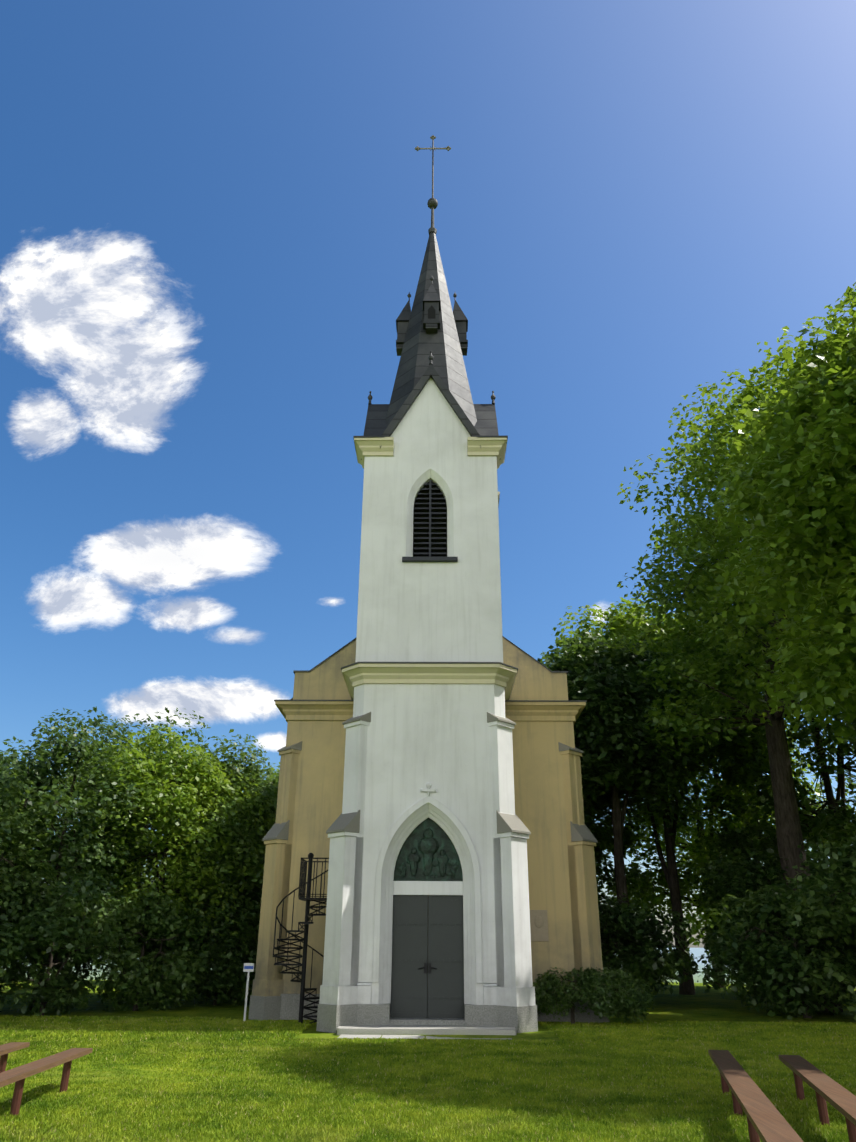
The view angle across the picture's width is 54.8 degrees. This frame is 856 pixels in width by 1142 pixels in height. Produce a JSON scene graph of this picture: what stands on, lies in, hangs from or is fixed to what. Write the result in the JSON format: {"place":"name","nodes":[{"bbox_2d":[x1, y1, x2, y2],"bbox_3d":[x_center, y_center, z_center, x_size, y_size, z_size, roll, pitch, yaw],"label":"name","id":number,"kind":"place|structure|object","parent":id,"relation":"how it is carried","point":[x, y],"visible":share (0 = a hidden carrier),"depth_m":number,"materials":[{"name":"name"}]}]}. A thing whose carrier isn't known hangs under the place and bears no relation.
{"place":"outdoors","nodes":[
{"label":"outdoors","id":0,"kind":"place"},
{"bbox_2d":[316,378,537,1032],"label":"chapel tower","id":1,"kind":"structure","parent":0,"point":[429,675],"depth_m":21.50,"materials":[{"name":"white paint"}]},
{"bbox_2d":[391,818,463,1017],"bbox_3d":[0.000,8.344,20.124,1.720,4.512,0.200,0,-24,1],"label":"portal door","id":2,"kind":"structure","parent":1,"relation":"attached to","point":[426,928],"depth_m":19.97,"materials":[{"name":"metal"}]},
{"bbox_2d":[353,135,507,505],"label":"spire","id":3,"kind":"structure","parent":1,"relation":"on","point":[432,331],"depth_m":27.98,"materials":[{"name":"metal"}]},
{"bbox_2d":[0,946,855,1141],"bbox_3d":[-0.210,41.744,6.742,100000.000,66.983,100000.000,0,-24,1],"label":"lawn","id":4,"kind":"structure","parent":0,"point":[711,1005],"depth_m":23.71,"materials":[{"name":"green plant"}]},
{"bbox_2d":[0,1042,29,1072],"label":"bench","id":5,"kind":"object","parent":4,"relation":"on","point":[7,1048],"visible":0.85,"depth_m":11.42,"materials":[{"name":"brown wood"}]},
{"bbox_2d":[0,914,30,988],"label":"bush","id":6,"kind":"object","parent":4,"relation":"on","point":[16,950],"visible":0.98,"depth_m":20.88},
{"bbox_2d":[0,751,58,848],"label":"hedge tree","id":7,"kind":"object","parent":4,"relation":"on","point":[7,753],"visible":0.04,"depth_m":29.04,"materials":[{"name":"green plant"}]},
{"bbox_2d":[0,762,65,948],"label":"hedge tree","id":8,"kind":"object","parent":4,"relation":"on","point":[9,808],"depth_m":23.02,"materials":[{"name":"green plant"}]},
{"bbox_2d":[0,1048,92,1115],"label":"bench","id":9,"kind":"object","parent":4,"relation":"on","point":[18,1075],"visible":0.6,"depth_m":9.75,"materials":[{"name":"brown wood"}]},
{"bbox_2d":[0,868,140,1016],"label":"bush","id":10,"kind":"object","parent":4,"relation":"on","point":[67,921],"depth_m":22.11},
{"bbox_2d":[0,706,150,1009],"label":"hedge tree","id":11,"kind":"object","parent":4,"relation":"on","point":[44,800],"depth_m":25.76,"materials":[{"name":"green plant"}]},
{"bbox_2d":[7,743,155,991],"bbox_3d":[-14.492,11.906,34.234,6.678,10.082,7.253,0,-24,1],"label":"hedge tree","id":12,"kind":"object","parent":4,"relation":"on","point":[78,816],"depth_m":33.10,"materials":[{"name":"green plant"}]},
{"bbox_2d":[68,888,208,1011],"bbox_3d":[-8.577,11.376,24.844,4.140,3.354,4.688,0,-24,1],"label":"bush","id":13,"kind":"object","parent":4,"relation":"on","point":[161,922],"depth_m":24.16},
{"bbox_2d":[49,707,244,998],"bbox_3d":[-10.707,10.580,31.485,7.502,10.252,6.944,0,-24,1],"label":"hedge tree","id":14,"kind":"object","parent":4,"relation":"on","point":[123,731],"depth_m":31.17,"materials":[{"name":"green plant"}]},
{"bbox_2d":[48,725,275,1004],"bbox_3d":[-8.724,9.569,27.412,7.631,8.792,6.779,0,-24,1],"label":"hedge tree","id":15,"kind":"object","parent":4,"relation":"on","point":[160,800],"depth_m":26.66,"materials":[{"name":"green plant"}]},
{"bbox_2d":[143,729,278,1001],"bbox_3d":[-6.883,10.390,29.312,6.271,8.872,6.767,0,-24,1],"label":"hedge tree","id":16,"kind":"object","parent":4,"relation":"on","point":[268,788],"depth_m":28.14,"materials":[{"name":"green plant"}]},
{"bbox_2d":[166,897,260,1005],"bbox_3d":[-6.658,12.329,26.884,4.409,3.339,4.763,0,-24,1],"label":"bush","id":17,"kind":"object","parent":4,"relation":"on","point":[233,977],"depth_m":25.89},
{"bbox_2d":[165,761,279,919],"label":"tree","id":18,"kind":"object","parent":4,"relation":"on","point":[273,769],"depth_m":44.43,"materials":[{"name":"green plant"}]},
{"bbox_2d":[228,888,260,997],"bbox_3d":[-5.337,13.105,29.224,4.747,3.868,4.639,0,-24,1],"label":"tree","id":19,"kind":"object","parent":4,"relation":"on","point":[254,936],"depth_m":28.19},
{"bbox_2d":[243,963,253,1021],"bbox_3d":[-4.611,10.721,21.015,0.260,1.337,0.080,0,-24,1],"label":"signpost","id":20,"kind":"object","parent":4,"relation":"on","point":[248,968],"visible":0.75,"depth_m":21.16,"materials":[{"name":"grey metal"}]},
{"bbox_2d":[226,773,278,911],"bbox_3d":[-5.495,12.208,32.900,7.069,8.550,5.696,0,-24,1],"label":"hedge tree","id":21,"kind":"object","parent":4,"relation":"on","point":[251,857],"depth_m":33.28,"materials":[{"name":"green plant"}]},
{"bbox_2d":[273,853,328,1022],"bbox_3d":[-2.967,9.289,21.031,1.920,4.020,1.627,0,-24,1],"label":"spiral stair","id":22,"kind":"object","parent":4,"relation":"on","point":[302,896],"visible":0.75,"depth_m":20.87,"materials":[{"name":"metal"}]},
{"bbox_2d":[337,1025,516,1038],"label":"entrance steps","id":23,"kind":"structure","parent":4,"relation":"on","point":[385,1031],"depth_m":17.84,"materials":[{"name":"stone"}]},
{"bbox_2d":[0,1014,855,1141],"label":"grass tufts","id":24,"kind":"object","parent":4,"relation":"on","point":[329,1082],"visible":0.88,"depth_m":11.51,"materials":[{"name":"green plant"}]},
{"bbox_2d":[248,636,609,1022],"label":"church building","id":25,"kind":"structure","parent":4,"relation":"on","point":[543,711],"depth_m":23.46,"materials":[{"name":"yellow paint"}]},
{"bbox_2d":[533,966,655,1023],"bbox_3d":[3.872,10.642,20.674,3.504,1.363,2.455,0,-24,1],"label":"bush","id":26,"kind":"object","parent":4,"relation":"on","point":[587,980],"depth_m":20.31,"materials":[{"name":"green plant"}]},
{"bbox_2d":[537,627,722,989],"bbox_3d":[7.225,9.524,33.957,8.876,15.366,8.753,0,-24,1],"label":"tree","id":27,"kind":"object","parent":4,"relation":"on","point":[615,710],"depth_m":32.85,"materials":[{"name":"green plant"}]},
{"bbox_2d":[584,786,684,923],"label":"tree","id":28,"kind":"object","parent":4,"relation":"on","point":[605,840],"depth_m":40.25,"materials":[{"name":"green plant"}]},
{"bbox_2d":[598,893,700,997],"bbox_3d":[5.979,12.621,27.474,6.276,3.470,5.235,0,-24,1],"label":"bush","id":29,"kind":"object","parent":4,"relation":"on","point":[655,968],"depth_m":26.40,"materials":[{"name":"green plant"}]},
{"bbox_2d":[552,592,803,994],"bbox_3d":[11.004,9.900,37.601,10.694,17.754,10.927,0,-24,1],"label":"tree","id":30,"kind":"object","parent":4,"relation":"on","point":[617,621],"depth_m":36.33,"materials":[{"name":"green plant"}]},
{"bbox_2d":[596,605,827,987],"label":"tree","id":31,"kind":"object","parent":4,"relation":"on","point":[660,881],"depth_m":40.84,"materials":[{"name":"green plant"}]},
{"bbox_2d":[610,293,855,1011],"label":"linden tree","id":32,"kind":"object","parent":4,"relation":"on","point":[702,600],"depth_m":30.20,"materials":[{"name":"green plant"}]},
{"bbox_2d":[687,827,782,991],"bbox_3d":[13.117,13.350,32.682,5.483,6.512,5.386,0,-24,1],"label":"bush","id":33,"kind":"object","parent":4,"relation":"on","point":[723,838],"depth_m":34.47,"materials":[{"name":"green plant"}]},
{"bbox_2d":[708,1050,803,1141],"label":"bench","id":34,"kind":"object","parent":4,"relation":"on","point":[767,1121],"visible":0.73,"depth_m":8.06,"materials":[{"name":"brown wood"}]},
{"bbox_2d":[679,575,855,909],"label":"tree","id":35,"kind":"object","parent":4,"relation":"on","point":[805,736],"depth_m":33.30,"materials":[{"name":"green plant"}]},
{"bbox_2d":[694,846,853,1002],"bbox_3d":[11.809,11.996,27.963,5.751,5.082,5.903,0,-24,1],"label":"bush","id":36,"kind":"object","parent":4,"relation":"on","point":[739,877],"depth_m":28.59,"materials":[{"name":"green plant"}]},
{"bbox_2d":[702,876,855,1019],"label":"bush","id":37,"kind":"object","parent":4,"relation":"on","point":[766,952],"depth_m":23.13,"materials":[{"name":"green plant"}]},
{"bbox_2d":[706,282,855,744],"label":"linden tree","id":38,"kind":"object","parent":4,"relation":"on","point":[804,444],"depth_m":18.20,"materials":[{"name":"green plant"}]},
{"bbox_2d":[778,1055,855,1141],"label":"bench","id":39,"kind":"object","parent":4,"relation":"on","point":[836,1095],"visible":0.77,"depth_m":9.06,"materials":[{"name":"brown wood"}]},
{"bbox_2d":[781,823,855,1020],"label":"bush","id":40,"kind":"object","parent":4,"relation":"on","point":[841,873],"depth_m":21.79,"materials":[{"name":"green plant"}]},
{"bbox_2d":[809,833,855,974],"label":"shrub tree","id":41,"kind":"object","parent":4,"relation":"on","point":[848,861],"visible":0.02,"depth_m":27.45,"materials":[{"name":"green plant"}]},
{"bbox_2d":[0,0,855,947],"label":"sky","id":42,"kind":"structure","parent":0,"point":[215,215],"materials":[{"name":"blue"}]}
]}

